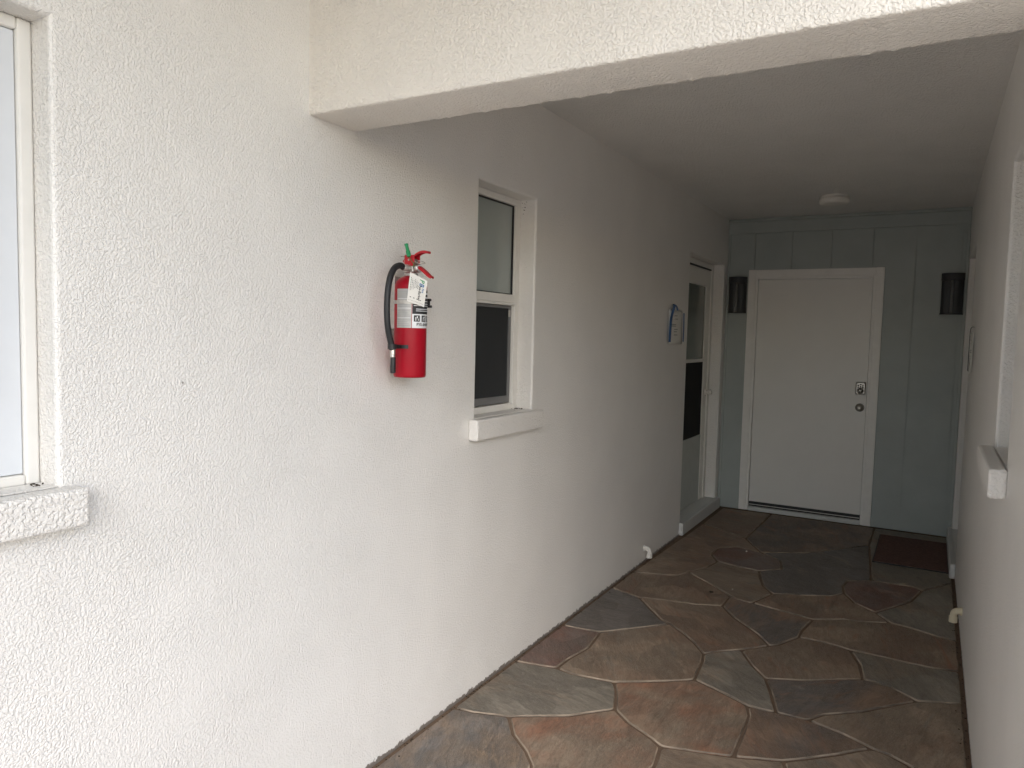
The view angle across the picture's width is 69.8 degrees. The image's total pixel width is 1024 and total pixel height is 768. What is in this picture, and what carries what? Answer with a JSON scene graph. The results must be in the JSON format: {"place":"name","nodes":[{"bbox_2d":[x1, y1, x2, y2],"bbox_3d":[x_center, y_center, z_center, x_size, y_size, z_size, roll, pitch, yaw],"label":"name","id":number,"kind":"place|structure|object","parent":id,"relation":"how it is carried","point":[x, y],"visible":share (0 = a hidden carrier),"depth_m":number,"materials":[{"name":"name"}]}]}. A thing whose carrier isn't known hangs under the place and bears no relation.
{"place":"outdoors","nodes":[
{"label":"outdoors","id":0,"kind":"place"},
{"bbox_2d":[372,506,971,767],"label":"floor","id":1,"kind":"structure","parent":0,"point":[809,643],"depth_m":3.32,"materials":[{"name":"brown stone"}]},
{"bbox_2d":[718,207,971,536],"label":"panelled wall","id":2,"kind":"structure","parent":1,"relation":"on","point":[916,254],"depth_m":5.83,"materials":[{"name":"grey paint"}]},
{"bbox_2d":[728,276,747,312],"bbox_3d":[1.955,-0.774,6.389,0.156,0.313,0.084,4,4,30],"label":"wall lantern","id":3,"kind":"object","parent":2,"relation":"attached to","point":[737,294],"depth_m":6.40,"materials":[{"name":"black metal"}]},
{"bbox_2d":[738,267,884,525],"bbox_3d":[2.506,0.086,6.208,1.054,2.097,0.172,4,4,30],"label":"door","id":4,"kind":"structure","parent":2,"relation":"attached to","point":[811,373],"depth_m":6.17,"materials":[{"name":"white paint"}]},
{"bbox_2d":[749,278,872,514],"bbox_3d":[2.506,0.088,6.208,0.887,1.932,0.044,4,4,30],"label":"door leaf","id":5,"kind":"structure","parent":4,"relation":"in","point":[813,337],"depth_m":6.18,"materials":[{"name":"white paint"}]},
{"bbox_2d":[939,273,965,314],"bbox_3d":[3.353,-0.686,5.592,0.156,0.313,0.084,4,4,30],"label":"wall lantern","id":6,"kind":"object","parent":2,"relation":"attached to","point":[952,293],"depth_m":5.60,"materials":[{"name":"black metal"}]},
{"bbox_2d":[872,534,948,573],"bbox_3d":[2.866,1.206,5.274,0.452,0.010,0.822,4,4,30],"label":"door mat","id":7,"kind":"object","parent":1,"relation":"on","point":[913,553],"depth_m":5.21,"materials":[{"name":"brown fabric"}]},
{"bbox_2d":[539,29,1023,219],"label":"ceiling","id":8,"kind":"structure","parent":0,"point":[911,128],"depth_m":3.61,"materials":[{"name":"paint"}]},
{"bbox_2d":[819,194,849,205],"bbox_3d":[2.304,-1.313,5.251,0.200,0.060,0.200,4,4,30],"label":"ceiling lamp","id":9,"kind":"object","parent":8,"relation":"attached to","point":[833,199],"visible":1,"depth_m":5.18,"materials":[{"name":"white paint"}]},
{"label":"ground","id":10,"kind":"structure","parent":0,"visible":0},
{"bbox_2d":[0,0,728,767],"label":"stucco wall","id":11,"kind":"structure","parent":10,"relation":"on","point":[314,532],"depth_m":2.13,"materials":[{"name":"paint"}]},
{"bbox_2d":[0,12,88,543],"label":"window","id":12,"kind":"structure","parent":11,"relation":"attached to","point":[30,514],"depth_m":1.54,"materials":[{"name":"beige paint"}]},
{"bbox_2d":[0,12,39,487],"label":"window frame","id":13,"kind":"structure","parent":12,"relation":"in","point":[21,28],"depth_m":1.55,"materials":[{"name":"beige paint"}]},
{"bbox_2d":[384,243,433,377],"bbox_3d":[-0.337,-0.242,2.425,0.156,0.442,0.172,1,4,-4],"label":"fire extinguisher","id":14,"kind":"object","parent":11,"relation":"attached to","point":[406,302],"visible":1,"depth_m":2.41,"materials":[{"name":"red metal"}]},
{"bbox_2d":[469,187,543,441],"bbox_3d":[-0.068,-0.309,3.195,0.196,1.047,0.578,4,4,30],"label":"window","id":15,"kind":"structure","parent":11,"relation":"attached to","point":[497,294],"depth_m":3.27,"materials":[{"name":"grey glass"}]},
{"bbox_2d":[474,187,520,414],"bbox_3d":[-0.119,-0.355,3.228,0.070,0.961,0.484,4,4,30],"label":"window frame","id":16,"kind":"structure","parent":15,"relation":"in","point":[482,191],"depth_m":3.39,"materials":[{"name":"beige paint"}]},
{"bbox_2d":[643,545,651,558],"bbox_3d":[0.907,1.118,4.904,0.062,0.080,0.040,4,4,30],"label":"pipe elbow","id":17,"kind":"object","parent":11,"relation":"attached to","point":[649,551],"visible":1,"depth_m":4.89,"materials":[{"name":"white plastic"}]},
{"bbox_2d":[309,0,1023,130],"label":"beam","id":18,"kind":"structure","parent":11,"relation":"attached to","point":[375,64],"depth_m":1.75,"materials":[{"name":"paint"}]},
{"bbox_2d":[668,304,684,343],"bbox_3d":[1.160,-0.425,5.208,0.026,0.283,0.351,4,4,30],"label":"hanging notice","id":19,"kind":"object","parent":11,"relation":"attached to","point":[675,326],"visible":1,"depth_m":5.20,"materials":[{"name":"grey paper"}]},
{"bbox_2d":[679,257,719,535],"bbox_3d":[1.502,0.056,6.045,0.222,2.136,1.120,4,4,30],"label":"storm door","id":20,"kind":"structure","parent":11,"relation":"attached to","point":[697,506],"depth_m":6.18,"materials":[{"name":"white paint"}]},
{"bbox_2d":[680,265,711,510],"bbox_3d":[1.485,0.035,6.030,0.096,1.984,0.909,4,4,30],"label":"door leaf","id":21,"kind":"structure","parent":20,"relation":"in","point":[696,391],"depth_m":6.16,"materials":[{"name":"white paint"}]},
{"bbox_2d":[952,30,1023,767],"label":"stucco wall","id":22,"kind":"structure","parent":10,"relation":"on","point":[989,577],"depth_m":2.53,"materials":[{"name":"paint"}]},
{"bbox_2d":[946,527,957,578],"bbox_3d":[3.205,0.162,5.074,0.222,2.136,1.120,4,4,30],"label":"storm door","id":23,"kind":"structure","parent":22,"relation":"attached to","point":[951,539],"depth_m":5.07,"materials":[{"name":"white paint"}]},
{"bbox_2d":[948,607,962,622],"bbox_3d":[2.249,1.168,3.721,0.062,0.080,0.040,4,4,30],"label":"pipe elbow","id":24,"kind":"object","parent":22,"relation":"attached to","point":[953,616],"visible":0.97,"depth_m":3.71,"materials":[{"name":"beige plastic"}]},
{"bbox_2d":[967,326,974,373],"bbox_3d":[2.620,-0.195,4.193,0.026,0.273,0.102,4,4,30],"label":"hanging notice","id":25,"kind":"object","parent":22,"relation":"attached to","point":[971,350],"visible":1,"depth_m":4.17,"materials":[{"name":"grey paper"}]},
{"bbox_2d":[977,445,1007,499],"bbox_3d":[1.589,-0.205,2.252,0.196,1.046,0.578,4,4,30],"label":"window sill","id":26,"kind":"structure","parent":22,"relation":"attached to","point":[992,471],"depth_m":2.15,"materials":[{"name":"beige paint"}]}
]}

